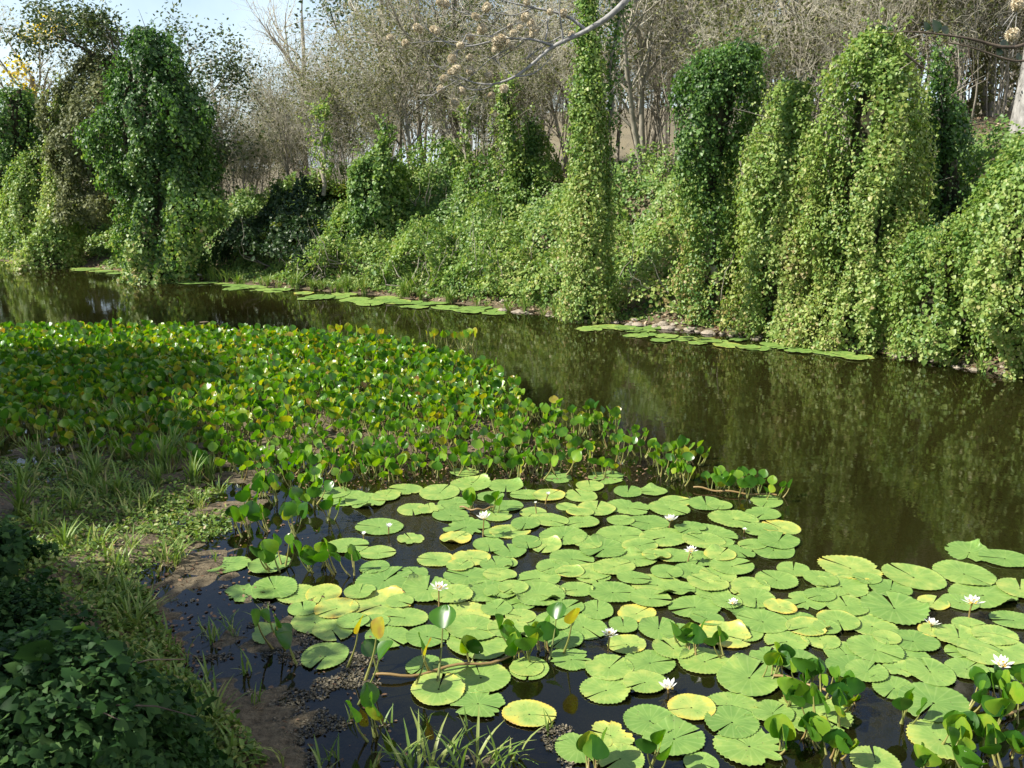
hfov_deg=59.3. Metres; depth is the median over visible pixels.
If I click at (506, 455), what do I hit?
water hyacinth
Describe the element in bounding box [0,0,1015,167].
sky
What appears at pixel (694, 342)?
lily pad
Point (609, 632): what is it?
water lily flower
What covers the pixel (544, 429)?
water hyacinth
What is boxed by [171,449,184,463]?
grass tuft
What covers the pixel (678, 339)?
lily pad
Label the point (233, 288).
lily pad
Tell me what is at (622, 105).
thicket tree
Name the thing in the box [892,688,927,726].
water hyacinth
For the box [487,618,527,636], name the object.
lily pad
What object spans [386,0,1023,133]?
kapok tree
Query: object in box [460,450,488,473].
water hyacinth
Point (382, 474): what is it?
water hyacinth
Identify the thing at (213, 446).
water hyacinth
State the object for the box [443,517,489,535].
lily pad
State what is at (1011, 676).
lily pad
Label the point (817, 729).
water hyacinth
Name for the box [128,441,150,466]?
water hyacinth
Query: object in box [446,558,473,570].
lily pad
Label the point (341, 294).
lily pad
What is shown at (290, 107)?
bare tree
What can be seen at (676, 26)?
bare tree
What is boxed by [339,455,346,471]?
water hyacinth
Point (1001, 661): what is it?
water lily flower
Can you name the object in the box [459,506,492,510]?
runner stem
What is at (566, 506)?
lily pad
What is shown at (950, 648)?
lily pad
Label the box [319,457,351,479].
water hyacinth
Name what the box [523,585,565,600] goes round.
lily pad
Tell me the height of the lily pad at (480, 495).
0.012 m
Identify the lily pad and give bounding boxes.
[72,268,102,270]
[97,270,118,272]
[179,281,201,283]
[207,556,250,573]
[222,284,245,285]
[224,584,263,601]
[226,286,251,289]
[247,285,265,287]
[247,554,290,572]
[250,288,271,290]
[251,576,297,598]
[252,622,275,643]
[263,289,284,292]
[272,288,294,290]
[276,584,313,603]
[287,600,315,615]
[291,611,337,633]
[294,291,313,294]
[297,297,315,299]
[301,642,348,669]
[305,294,334,298]
[305,583,341,602]
[312,619,353,640]
[314,597,358,618]
[319,486,349,497]
[323,295,349,298]
[323,490,370,505]
[329,538,368,552]
[332,292,356,295]
[336,613,369,627]
[339,297,370,301]
[343,584,375,598]
[345,493,384,507]
[350,585,410,616]
[353,300,374,303]
[355,518,403,534]
[355,566,412,593]
[356,301,383,305]
[359,545,395,558]
[360,560,389,572]
[363,614,389,626]
[365,625,407,647]
[372,299,396,302]
[372,489,400,500]
[374,296,400,299]
[382,607,428,626]
[385,594,413,607]
[386,299,410,303]
[387,483,422,494]
[392,300,422,303]
[397,503,428,515]
[397,533,424,543]
[397,566,428,576]
[400,305,428,308]
[401,573,451,601]
[405,624,448,647]
[405,655,442,673]
[410,672,465,705]
[412,302,433,304]
[417,503,443,513]
[417,552,451,566]
[419,484,459,499]
[429,301,445,303]
[431,305,454,309]
[431,584,473,602]
[432,508,468,520]
[432,658,466,673]
[437,497,469,508]
[440,531,471,543]
[442,306,465,310]
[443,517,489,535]
[443,567,488,584]
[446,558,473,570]
[446,614,495,639]
[446,627,506,659]
[450,467,478,476]
[450,473,490,490]
[450,601,490,618]
[450,689,505,716]
[451,550,490,565]
[451,661,510,692]
[454,308,484,312]
[463,306,491,310]
[464,579,507,601]
[464,584,495,601]
[473,537,503,551]
[477,491,503,500]
[478,307,499,310]
[479,556,512,569]
[480,508,512,520]
[480,598,512,615]
[482,311,506,314]
[483,568,516,580]
[484,527,510,537]
[484,582,514,597]
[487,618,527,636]
[488,477,522,491]
[489,500,523,510]
[489,524,530,538]
[494,544,525,557]
[498,580,528,593]
[502,595,535,608]
[502,699,556,726]
[503,556,517,566]
[505,608,536,622]
[509,658,543,675]
[510,489,536,499]
[510,580,565,605]
[510,656,548,679]
[511,516,539,528]
[512,535,541,548]
[517,569,560,583]
[519,507,546,516]
[522,621,533,636]
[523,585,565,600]
[532,489,565,500]
[532,534,561,552]
[534,513,568,526]
[534,611,570,629]
[536,558,569,573]
[539,526,587,544]
[545,471,571,482]
[548,628,583,648]
[550,549,594,564]
[550,648,591,670]
[552,599,584,615]
[554,732,592,762]
[555,564,584,576]
[556,502,575,510]
[560,582,593,596]
[563,613,607,639]
[565,489,597,501]
[565,515,599,527]
[566,506,594,515]
[572,535,602,548]
[575,566,610,583]
[576,326,603,330]
[576,480,603,490]
[577,500,615,515]
[578,563,610,579]
[579,534,626,557]
[579,675,632,703]
[581,600,613,619]
[585,653,633,680]
[588,470,624,483]
[588,581,635,601]
[592,558,635,574]
[592,720,634,746]
[596,525,644,542]
[596,742,644,767]
[598,324,625,328]
[607,325,633,329]
[607,499,649,514]
[607,515,634,524]
[607,634,645,653]
[609,616,637,632]
[612,546,656,566]
[614,325,642,329]
[614,485,641,496]
[617,571,650,583]
[617,604,656,622]
[622,537,658,551]
[623,669,666,692]
[623,704,673,734]
[624,649,675,674]
[628,515,668,529]
[629,334,648,337]
[629,588,671,606]
[630,327,655,331]
[632,574,679,593]
[638,616,679,639]
[639,332,656,335]
[639,483,667,495]
[639,527,684,546]
[642,548,671,559]
[642,714,705,755]
[644,325,661,328]
[648,500,689,515]
[650,564,682,577]
[651,338,670,341]
[652,637,694,658]
[654,548,692,561]
[655,333,678,337]
[658,495,689,505]
[660,623,684,638]
[664,581,695,594]
[665,336,691,340]
[667,693,716,719]
[668,595,720,617]
[674,521,706,533]
[674,563,710,579]
[677,336,696,338]
[678,647,728,673]
[682,523,738,541]
[682,531,725,548]
[683,752,719,767]
[684,550,711,565]
[687,573,729,590]
[688,341,706,344]
[688,496,723,509]
[690,610,723,625]
[692,586,730,600]
[693,337,720,342]
[696,338,722,342]
[699,567,736,581]
[699,619,751,647]
[704,544,735,560]
[704,705,760,738]
[705,537,733,546]
[707,500,732,509]
[707,510,759,527]
[707,691,757,716]
[710,557,754,574]
[711,593,742,608]
[712,342,741,347]
[712,725,784,765]
[716,653,780,695]
[725,603,764,619]
[727,544,755,557]
[728,578,769,594]
[729,337,747,340]
[731,577,770,592]
[731,628,762,641]
[736,344,760,348]
[736,587,775,607]
[736,609,790,632]
[738,538,766,549]
[742,522,778,535]
[745,506,781,519]
[747,346,770,350]
[749,646,775,662]
[750,495,782,507]
[751,699,794,720]
[753,544,794,558]
[755,570,798,588]
[758,532,799,548]
[759,342,778,346]
[762,519,800,534]
[763,598,797,613]
[764,629,809,649]
[767,344,799,348]
[776,561,809,576]
[777,611,815,628]
[778,696,853,731]
[783,591,826,609]
[784,348,813,352]
[784,648,817,671]
[785,616,829,635]
[800,628,840,648]
[803,570,838,585]
[804,587,836,601]
[811,349,834,354]
[811,574,870,596]
[813,619,840,633]
[816,609,860,630]
[817,555,883,579]
[823,641,865,659]
[824,594,868,615]
[825,655,874,677]
[830,350,854,354]
[841,354,868,359]
[845,659,888,681]
[846,634,904,662]
[849,745,901,767]
[852,572,881,583]
[854,613,898,634]
[858,354,874,358]
[860,590,930,625]
[868,579,912,595]
[872,630,901,643]
[872,675,910,698]
[881,563,946,589]
[882,660,912,676]
[885,645,930,665]
[889,629,940,650]
[897,682,970,722]
[905,657,955,686]
[906,719,976,759]
[917,595,950,609]
[918,622,944,636]
[932,559,996,585]
[934,624,982,648]
[940,593,979,610]
[944,644,980,656]
[944,657,989,678]
[945,538,993,561]
[948,582,1017,607]
[951,616,985,629]
[957,643,1001,664]
[967,632,1023,664]
[971,624,1019,645]
[977,549,1023,566]
[987,667,1017,689]
[988,610,1023,628]
[996,577,1023,597]
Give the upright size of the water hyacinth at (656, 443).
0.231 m
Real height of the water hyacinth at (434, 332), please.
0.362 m
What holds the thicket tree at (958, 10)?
on the ground
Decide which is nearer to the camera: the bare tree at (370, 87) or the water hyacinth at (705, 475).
the water hyacinth at (705, 475)
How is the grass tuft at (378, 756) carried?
on the ground
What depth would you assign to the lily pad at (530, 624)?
6.11 m
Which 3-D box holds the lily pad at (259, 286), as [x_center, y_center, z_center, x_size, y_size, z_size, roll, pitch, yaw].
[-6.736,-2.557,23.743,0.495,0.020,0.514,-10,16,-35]
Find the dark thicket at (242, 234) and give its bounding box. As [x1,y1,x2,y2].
[210,171,347,271]
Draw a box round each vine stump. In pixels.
[487,71,534,214]
[500,105,554,197]
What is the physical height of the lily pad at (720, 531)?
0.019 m
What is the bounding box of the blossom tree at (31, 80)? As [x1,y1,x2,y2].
[0,2,124,172]
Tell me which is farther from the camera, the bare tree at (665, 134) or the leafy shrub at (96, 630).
the bare tree at (665, 134)
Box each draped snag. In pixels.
[711,49,847,346]
[905,31,989,236]
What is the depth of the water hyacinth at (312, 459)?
9.14 m
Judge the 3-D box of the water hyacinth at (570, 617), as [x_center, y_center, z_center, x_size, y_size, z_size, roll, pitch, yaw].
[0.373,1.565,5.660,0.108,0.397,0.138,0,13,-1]
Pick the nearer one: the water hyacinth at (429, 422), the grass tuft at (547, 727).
the grass tuft at (547, 727)
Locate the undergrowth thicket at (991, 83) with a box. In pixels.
[937,31,1020,118]
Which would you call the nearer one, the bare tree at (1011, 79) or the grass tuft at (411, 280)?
the grass tuft at (411, 280)
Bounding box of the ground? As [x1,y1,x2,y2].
[0,103,1023,767]
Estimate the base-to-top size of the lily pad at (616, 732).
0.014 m
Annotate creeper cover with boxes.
[0,105,1023,354]
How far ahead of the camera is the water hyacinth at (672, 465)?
9.05 m
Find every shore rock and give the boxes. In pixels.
[632,322,642,326]
[659,321,667,325]
[661,325,675,330]
[683,327,693,331]
[701,330,714,335]
[751,336,761,340]
[848,346,858,352]
[953,365,961,369]
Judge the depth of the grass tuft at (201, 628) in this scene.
6.03 m
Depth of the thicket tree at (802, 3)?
18.67 m
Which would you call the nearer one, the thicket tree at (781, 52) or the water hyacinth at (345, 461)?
the water hyacinth at (345, 461)
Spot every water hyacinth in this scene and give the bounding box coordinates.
[107,438,120,455]
[114,435,131,460]
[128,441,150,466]
[132,443,153,462]
[133,440,154,458]
[135,432,156,456]
[135,433,152,441]
[149,436,176,465]
[171,425,185,450]
[181,442,207,470]
[185,430,198,444]
[188,447,200,470]
[198,455,225,481]
[199,424,212,443]
[203,432,216,452]
[203,432,221,449]
[207,441,232,465]
[208,426,226,444]
[210,441,233,460]
[214,433,231,452]
[214,448,238,471]
[215,438,231,458]
[223,434,239,447]
[225,505,242,529]
[226,444,234,463]
[227,452,248,473]
[228,430,243,441]
[230,500,259,539]
[233,453,253,479]
[234,483,260,503]
[236,443,255,459]
[237,439,251,459]
[237,450,258,468]
[241,439,256,454]
[245,422,259,442]
[246,441,274,469]
[246,461,269,475]
[247,503,270,534]
[249,539,281,574]
[251,445,274,468]
[251,470,269,497]
[251,608,273,649]
[253,441,269,461]
[255,432,263,446]
[259,472,280,505]
[260,608,274,634]
[261,419,274,441]
[261,455,287,473]
[264,427,288,450]
[266,422,284,444]
[269,437,293,461]
[271,448,297,471]
[272,421,301,439]
[272,451,303,480]
[273,533,293,569]
[273,612,285,651]
[275,623,294,655]
[277,466,307,488]
[277,631,298,667]
[279,500,307,538]
[281,444,311,466]
[281,459,300,481]
[289,486,309,515]
[291,428,301,442]
[291,443,305,463]
[292,438,321,452]
[293,540,317,574]
[295,426,310,442]
[295,449,306,474]
[296,416,317,436]
[298,424,309,440]
[300,466,322,498]
[305,434,324,448]
[306,451,317,466]
[306,463,321,486]
[306,480,333,507]
[307,453,335,476]
[308,431,321,447]
[310,420,332,436]
[312,538,337,577]
[314,541,336,569]
[316,443,323,464]
[318,429,328,442]
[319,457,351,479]
[319,493,341,520]
[321,450,331,470]
[322,446,349,473]
[325,438,337,452]
[327,324,341,332]
[330,544,360,578]
[331,467,352,490]
[332,430,361,455]
[333,421,347,434]
[335,323,351,342]
[336,419,358,438]
[337,432,351,452]
[338,445,360,460]
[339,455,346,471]
[345,419,352,433]
[345,682,382,745]
[346,614,363,670]
[347,423,362,432]
[347,449,367,469]
[348,458,380,481]
[349,456,363,473]
[350,452,369,477]
[354,435,372,459]
[356,324,371,345]
[356,640,392,707]
[358,444,374,469]
[359,415,374,436]
[360,442,390,465]
[361,639,379,677]
[363,435,389,453]
[364,616,384,680]
[365,454,389,479]
[366,328,383,338]
[368,422,380,440]
[370,445,383,472]
[371,453,406,475]
[372,429,384,438]
[375,436,384,445]
[376,414,398,433]
[377,447,409,471]
[378,462,389,483]
[382,427,406,456]
[384,419,396,434]
[388,462,402,482]
[391,417,404,432]
[391,441,408,463]
[395,418,419,442]
[395,425,405,443]
[406,423,424,450]
[407,462,426,476]
[409,429,423,454]
[410,453,417,473]
[415,421,432,433]
[415,637,431,684]
[417,435,446,457]
[417,452,446,473]
[418,632,429,670]
[419,436,432,461]
[420,430,436,445]
[422,432,446,449]
[425,328,442,347]
[426,447,441,461]
[427,418,437,431]
[428,455,442,477]
[428,605,455,681]
[434,415,450,435]
[434,422,447,442]
[440,446,470,477]
[442,330,456,346]
[442,443,467,468]
[444,425,456,445]
[445,413,462,427]
[448,427,473,446]
[449,438,482,464]
[453,331,470,348]
[454,438,467,458]
[458,411,477,428]
[459,425,469,441]
[459,635,483,661]
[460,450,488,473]
[462,327,476,348]
[462,487,477,508]
[464,416,479,435]
[471,456,492,474]
[473,427,500,450]
[478,446,499,464]
[478,446,499,472]
[480,422,489,435]
[483,434,510,453]
[483,491,502,512]
[485,446,503,466]
[489,411,512,433]
[492,435,521,456]
[493,456,516,478]
[494,422,504,436]
[495,614,520,642]
[499,418,512,433]
[499,453,522,470]
[502,437,514,450]
[503,424,516,436]
[504,427,527,452]
[504,632,520,662]
[508,447,529,473]
[509,451,531,475]
[510,419,522,432]
[511,415,528,433]
[511,454,523,477]
[512,624,543,661]
[514,429,541,453]
[525,453,558,481]
[526,451,542,476]
[531,615,558,655]
[533,428,541,445]
[535,432,548,450]
[536,436,560,455]
[539,422,560,439]
[540,422,551,442]
[541,412,556,423]
[541,427,554,449]
[543,450,581,474]
[547,427,566,448]
[547,602,565,662]
[549,439,572,454]
[560,447,581,464]
[563,608,579,652]
[564,427,576,441]
[565,434,574,447]
[567,447,575,471]
[570,415,590,438]
[572,436,594,460]
[576,727,609,767]
[578,413,584,434]
[583,440,594,465]
[584,418,607,440]
[587,457,608,476]
[602,419,620,438]
[602,432,624,448]
[604,458,618,473]
[610,428,622,444]
[611,445,632,463]
[612,434,637,454]
[622,435,656,460]
[627,424,648,440]
[632,424,646,439]
[635,729,672,767]
[648,442,672,467]
[652,441,660,461]
[655,444,683,466]
[656,453,674,478]
[657,459,685,479]
[664,466,680,483]
[670,438,689,457]
[670,621,694,647]
[671,447,696,465]
[671,452,693,481]
[676,452,687,462]
[676,460,695,485]
[677,435,703,460]
[680,619,706,654]
[682,446,710,467]
[701,471,723,489]
[703,626,728,658]
[712,475,724,494]
[713,466,730,492]
[718,465,738,489]
[722,475,748,499]
[733,470,757,501]
[737,466,767,493]
[753,475,775,499]
[762,650,790,678]
[764,475,792,499]
[764,713,795,755]
[772,642,795,672]
[777,674,808,706]
[788,682,825,714]
[789,657,823,683]
[798,711,827,743]
[799,658,827,687]
[801,715,830,757]
[817,658,839,699]
[821,689,846,728]
[822,728,859,764]
[825,681,860,711]
[838,670,865,708]
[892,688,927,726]
[914,742,941,767]
[941,710,978,744]
[942,716,972,744]
[948,726,987,767]
[968,672,990,712]
[969,666,991,695]
[973,713,1000,754]
[979,723,1005,767]
[981,695,1015,724]
[990,664,1011,698]
[1000,677,1023,723]
[1003,730,1023,761]
[1008,663,1023,686]
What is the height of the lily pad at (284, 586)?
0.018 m
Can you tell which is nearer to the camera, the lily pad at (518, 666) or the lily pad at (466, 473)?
the lily pad at (518, 666)
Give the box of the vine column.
[549,0,628,324]
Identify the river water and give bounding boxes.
[0,261,1023,754]
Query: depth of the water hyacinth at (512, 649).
5.65 m
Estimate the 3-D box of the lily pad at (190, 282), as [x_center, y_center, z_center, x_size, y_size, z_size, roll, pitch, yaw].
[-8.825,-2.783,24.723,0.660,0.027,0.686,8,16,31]
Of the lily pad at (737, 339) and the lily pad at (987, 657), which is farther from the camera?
the lily pad at (737, 339)
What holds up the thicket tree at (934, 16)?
on the ground
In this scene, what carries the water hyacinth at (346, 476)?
on the river water
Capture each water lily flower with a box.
[430,581,446,606]
[477,510,489,536]
[601,627,617,652]
[659,678,675,700]
[665,514,677,527]
[684,545,696,561]
[728,597,737,603]
[925,617,940,626]
[961,595,985,617]
[991,654,1013,667]
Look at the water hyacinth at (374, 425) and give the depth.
10.21 m
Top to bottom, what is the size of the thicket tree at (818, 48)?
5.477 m
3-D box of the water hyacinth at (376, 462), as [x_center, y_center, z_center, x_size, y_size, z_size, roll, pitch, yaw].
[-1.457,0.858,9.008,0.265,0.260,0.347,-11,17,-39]
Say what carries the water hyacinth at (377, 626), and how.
on the river water
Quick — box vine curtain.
[0,72,94,271]
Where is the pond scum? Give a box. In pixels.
[124,561,575,767]
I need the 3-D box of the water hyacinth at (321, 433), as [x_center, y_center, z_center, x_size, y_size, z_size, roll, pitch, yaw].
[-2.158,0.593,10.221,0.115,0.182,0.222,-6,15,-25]
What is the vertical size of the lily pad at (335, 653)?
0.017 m
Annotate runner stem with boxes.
[373,647,533,677]
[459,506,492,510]
[693,486,776,495]
[773,674,825,691]
[1004,705,1023,716]
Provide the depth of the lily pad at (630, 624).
6.09 m
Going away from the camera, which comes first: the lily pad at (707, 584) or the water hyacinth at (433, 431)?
the lily pad at (707, 584)
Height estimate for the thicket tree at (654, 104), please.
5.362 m
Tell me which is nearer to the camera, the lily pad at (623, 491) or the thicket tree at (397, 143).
the lily pad at (623, 491)
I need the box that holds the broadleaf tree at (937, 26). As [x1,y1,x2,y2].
[880,0,1023,87]
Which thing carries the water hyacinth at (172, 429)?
on the river water
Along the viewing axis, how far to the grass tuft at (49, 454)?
9.48 m
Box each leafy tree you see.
[0,0,274,217]
[37,36,122,229]
[183,40,282,199]
[900,5,955,95]
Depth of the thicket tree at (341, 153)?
29.42 m
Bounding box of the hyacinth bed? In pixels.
[0,317,620,455]
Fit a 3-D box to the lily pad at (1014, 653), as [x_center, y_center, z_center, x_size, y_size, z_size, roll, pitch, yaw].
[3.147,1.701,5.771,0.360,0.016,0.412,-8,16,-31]
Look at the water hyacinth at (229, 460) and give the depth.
9.11 m
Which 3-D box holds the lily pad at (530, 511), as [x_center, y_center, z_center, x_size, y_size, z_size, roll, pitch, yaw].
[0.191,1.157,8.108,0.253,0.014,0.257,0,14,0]
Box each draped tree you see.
[65,11,232,284]
[653,19,784,329]
[779,0,962,356]
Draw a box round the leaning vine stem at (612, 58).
[594,0,643,220]
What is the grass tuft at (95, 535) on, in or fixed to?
on the ground
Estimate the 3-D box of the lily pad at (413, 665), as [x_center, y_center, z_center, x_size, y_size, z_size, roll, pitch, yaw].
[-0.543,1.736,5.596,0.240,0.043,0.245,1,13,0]
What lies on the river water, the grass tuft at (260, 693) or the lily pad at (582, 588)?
the lily pad at (582, 588)
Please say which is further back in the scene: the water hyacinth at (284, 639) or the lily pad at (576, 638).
the lily pad at (576, 638)
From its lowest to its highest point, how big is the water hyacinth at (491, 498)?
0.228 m
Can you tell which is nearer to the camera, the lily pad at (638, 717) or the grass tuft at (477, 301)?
the lily pad at (638, 717)
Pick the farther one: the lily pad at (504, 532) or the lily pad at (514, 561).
the lily pad at (504, 532)
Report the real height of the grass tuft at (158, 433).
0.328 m
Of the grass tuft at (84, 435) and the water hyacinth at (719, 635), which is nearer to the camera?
the water hyacinth at (719, 635)
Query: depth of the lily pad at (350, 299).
21.55 m
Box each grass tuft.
[0,429,12,449]
[0,468,46,516]
[1,452,46,491]
[2,501,28,519]
[7,477,30,496]
[10,430,50,462]
[10,497,64,529]
[23,438,55,465]
[27,413,55,436]
[36,513,87,548]
[44,448,63,463]
[49,453,88,479]
[51,399,85,418]
[52,464,88,479]
[54,479,97,499]
[56,459,86,485]
[58,481,91,512]
[61,432,107,468]
[64,446,121,479]
[69,421,108,451]
[71,465,101,493]
[75,445,113,465]
[75,485,98,501]
[76,470,127,498]
[78,451,107,469]
[78,520,117,548]
[81,568,101,583]
[83,471,114,488]
[85,457,142,496]
[85,567,124,590]
[87,400,105,417]
[88,563,134,585]
[89,537,143,573]
[95,396,123,431]
[99,585,166,626]
[100,437,129,461]
[100,569,149,595]
[101,493,134,512]
[103,530,141,562]
[104,525,147,550]
[105,588,127,603]
[106,400,146,431]
[110,589,139,619]
[112,476,147,500]
[112,565,128,589]
[113,404,142,434]
[114,599,145,628]
[118,436,153,465]
[122,495,155,512]
[129,480,163,505]
[129,485,160,509]
[134,536,187,563]
[134,591,155,615]
[138,417,167,441]
[140,640,163,668]
[141,459,163,478]
[142,484,162,504]
[143,456,177,487]
[143,585,176,608]
[147,558,182,577]
[148,611,168,636]
[150,429,183,473]
[155,628,177,644]
[157,422,188,458]
[159,534,195,567]
[160,627,177,648]
[166,397,196,413]
[166,409,187,426]
[166,633,176,656]
[166,657,178,676]
[168,431,202,457]
[168,459,182,472]
[170,668,200,691]
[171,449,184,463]
[174,528,195,557]
[174,645,190,662]
[177,629,206,657]
[178,487,211,506]
[180,473,203,485]
[181,452,206,486]
[194,500,208,511]
[195,615,207,633]
[195,670,211,693]
[195,709,230,734]
[196,474,233,495]
[197,650,220,680]
[197,668,253,721]
[197,710,227,729]
[201,625,221,639]
[202,456,219,480]
[203,616,219,645]
[206,264,216,280]
[210,550,217,561]
[212,272,223,281]
[214,266,233,281]
[214,609,238,630]
[215,721,237,750]
[222,614,243,636]
[229,268,250,283]
[231,648,251,676]
[236,740,290,766]
[251,680,263,704]
[257,271,274,286]
[290,266,304,288]
[308,736,338,767]
[312,251,331,272]
[313,277,328,289]
[323,732,338,764]
[334,255,350,273]
[334,278,342,291]
[337,269,356,292]
[339,276,352,291]
[344,698,362,726]
[348,280,359,292]
[355,277,367,293]
[369,735,430,767]
[375,260,388,284]
[378,704,393,733]
[380,726,423,767]
[381,709,437,767]
[395,276,410,297]
[398,266,427,287]
[401,282,419,296]
[410,707,485,767]
[415,287,425,299]
[416,711,434,730]
[422,261,439,284]
[434,730,473,767]
[439,728,470,756]
[440,288,460,304]
[445,284,455,304]
[455,266,473,287]
[459,707,481,743]
[467,709,530,767]
[472,294,481,305]
[481,726,522,767]
[501,298,513,309]
[508,724,546,767]
[516,291,534,313]
[537,305,548,317]
[537,708,554,736]
[546,297,559,317]
[932,355,950,368]
[945,346,969,369]
[972,352,992,375]
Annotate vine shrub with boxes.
[0,75,48,231]
[277,234,337,284]
[282,197,419,287]
[295,92,345,196]
[333,113,417,249]
[390,133,479,239]
[438,94,482,201]
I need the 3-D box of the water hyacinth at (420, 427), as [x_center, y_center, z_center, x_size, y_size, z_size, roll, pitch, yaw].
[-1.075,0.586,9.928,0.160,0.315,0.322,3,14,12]
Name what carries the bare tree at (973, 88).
on the ground
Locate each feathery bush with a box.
[255,222,347,243]
[310,177,365,200]
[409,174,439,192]
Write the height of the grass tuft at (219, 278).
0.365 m
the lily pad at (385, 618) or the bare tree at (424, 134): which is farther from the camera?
the bare tree at (424, 134)
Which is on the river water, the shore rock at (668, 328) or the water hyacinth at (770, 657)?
the water hyacinth at (770, 657)
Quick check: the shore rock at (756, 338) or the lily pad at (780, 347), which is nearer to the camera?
the lily pad at (780, 347)
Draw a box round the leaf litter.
[72,116,1010,374]
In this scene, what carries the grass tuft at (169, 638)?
on the ground
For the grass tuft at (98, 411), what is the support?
on the ground
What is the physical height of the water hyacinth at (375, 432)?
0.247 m
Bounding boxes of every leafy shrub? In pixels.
[0,514,65,593]
[0,567,118,645]
[0,614,243,767]
[0,625,214,749]
[17,606,116,639]
[33,651,223,767]
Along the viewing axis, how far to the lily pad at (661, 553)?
7.20 m
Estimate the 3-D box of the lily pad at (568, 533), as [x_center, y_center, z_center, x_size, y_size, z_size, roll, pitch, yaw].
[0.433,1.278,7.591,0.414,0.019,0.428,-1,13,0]
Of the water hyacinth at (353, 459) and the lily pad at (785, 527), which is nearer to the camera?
the lily pad at (785, 527)
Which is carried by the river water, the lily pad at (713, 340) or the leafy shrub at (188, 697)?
the lily pad at (713, 340)
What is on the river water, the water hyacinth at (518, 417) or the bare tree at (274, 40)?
the water hyacinth at (518, 417)
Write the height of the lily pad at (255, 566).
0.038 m
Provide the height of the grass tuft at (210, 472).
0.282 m
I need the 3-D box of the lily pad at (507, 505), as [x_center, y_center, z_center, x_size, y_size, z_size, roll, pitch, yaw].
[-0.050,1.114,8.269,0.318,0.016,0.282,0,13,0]
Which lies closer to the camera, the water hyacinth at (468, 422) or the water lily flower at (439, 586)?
the water lily flower at (439, 586)
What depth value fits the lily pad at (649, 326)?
17.67 m
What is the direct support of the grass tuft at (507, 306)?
on the ground
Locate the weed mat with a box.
[0,454,267,767]
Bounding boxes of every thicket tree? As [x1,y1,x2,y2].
[199,80,272,202]
[199,92,249,177]
[214,153,244,200]
[220,105,274,193]
[222,124,272,192]
[222,134,273,195]
[227,107,293,193]
[228,38,351,191]
[239,19,361,183]
[247,60,321,180]
[264,118,318,183]
[270,110,321,179]
[272,40,378,183]
[273,14,404,179]
[285,67,376,174]
[302,24,417,162]
[335,0,458,165]
[347,134,372,162]
[350,63,431,157]
[360,85,411,156]
[361,118,415,159]
[369,0,504,164]
[409,6,574,194]
[414,15,509,164]
[414,106,449,162]
[422,0,548,165]
[466,0,575,162]
[467,0,611,172]
[467,30,561,196]
[477,6,566,148]
[479,0,685,176]
[507,17,570,140]
[516,51,570,157]
[540,78,607,161]
[547,11,648,165]
[572,0,726,173]
[600,0,709,170]
[606,55,660,147]
[608,0,708,159]
[608,0,776,164]
[656,0,823,183]
[669,2,856,151]
[706,0,850,139]
[738,0,935,181]
[746,0,983,146]
[759,1,932,144]
[760,0,882,134]
[767,1,858,126]
[809,0,890,139]
[840,0,976,86]
[844,1,990,99]
[891,0,1023,128]
[917,0,1023,116]
[920,0,1023,122]
[931,0,997,103]
[942,7,1022,113]
[956,0,1023,97]
[956,0,1023,116]
[996,34,1023,112]
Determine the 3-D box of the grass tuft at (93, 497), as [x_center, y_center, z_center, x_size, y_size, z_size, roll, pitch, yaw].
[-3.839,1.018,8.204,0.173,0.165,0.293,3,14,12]
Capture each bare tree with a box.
[202,0,362,176]
[213,35,304,180]
[228,78,301,195]
[236,78,287,178]
[236,83,330,186]
[246,98,300,190]
[259,24,374,173]
[264,63,317,186]
[276,1,392,172]
[277,0,508,162]
[293,0,559,144]
[310,0,479,166]
[321,0,467,164]
[321,0,503,165]
[338,0,420,139]
[338,3,476,190]
[338,131,362,164]
[341,51,415,137]
[357,0,464,159]
[389,14,480,154]
[412,95,448,168]
[415,11,506,157]
[423,0,653,172]
[434,0,570,122]
[456,0,573,172]
[499,0,571,175]
[518,7,568,164]
[525,0,613,165]
[529,0,702,178]
[537,0,729,174]
[593,0,768,165]
[595,0,759,124]
[599,1,684,164]
[600,0,757,161]
[605,0,704,153]
[629,0,798,125]
[634,0,865,162]
[720,0,865,158]
[726,0,853,132]
[765,0,925,34]
[818,0,929,42]
[819,0,933,56]
[820,0,921,114]
[834,1,937,125]
[858,2,987,113]
[928,0,1007,105]
[969,13,1019,114]
[992,21,1022,110]
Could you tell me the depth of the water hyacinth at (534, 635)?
5.61 m
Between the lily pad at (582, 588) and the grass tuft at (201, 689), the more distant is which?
the lily pad at (582, 588)
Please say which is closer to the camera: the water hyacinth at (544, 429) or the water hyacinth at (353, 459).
the water hyacinth at (353, 459)
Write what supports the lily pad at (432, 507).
on the river water
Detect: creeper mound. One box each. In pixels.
[0,142,51,259]
[30,42,133,236]
[368,211,465,287]
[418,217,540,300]
[425,185,523,301]
[445,119,570,225]
[460,178,638,308]
[600,205,730,325]
[682,210,785,336]
[762,191,842,321]
[875,208,995,368]
[918,121,1023,384]
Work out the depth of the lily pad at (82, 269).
28.06 m
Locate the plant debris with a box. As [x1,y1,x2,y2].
[0,410,665,767]
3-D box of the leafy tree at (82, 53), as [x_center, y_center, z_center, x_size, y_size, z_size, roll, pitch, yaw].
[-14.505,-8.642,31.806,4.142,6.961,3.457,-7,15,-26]
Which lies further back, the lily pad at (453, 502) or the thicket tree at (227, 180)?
the thicket tree at (227, 180)
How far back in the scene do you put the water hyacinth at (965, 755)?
4.57 m
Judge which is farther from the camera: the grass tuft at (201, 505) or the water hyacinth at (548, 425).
the water hyacinth at (548, 425)
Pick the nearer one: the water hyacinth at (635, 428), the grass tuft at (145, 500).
the grass tuft at (145, 500)
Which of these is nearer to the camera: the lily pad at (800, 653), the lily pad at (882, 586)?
the lily pad at (800, 653)
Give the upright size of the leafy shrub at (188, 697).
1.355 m

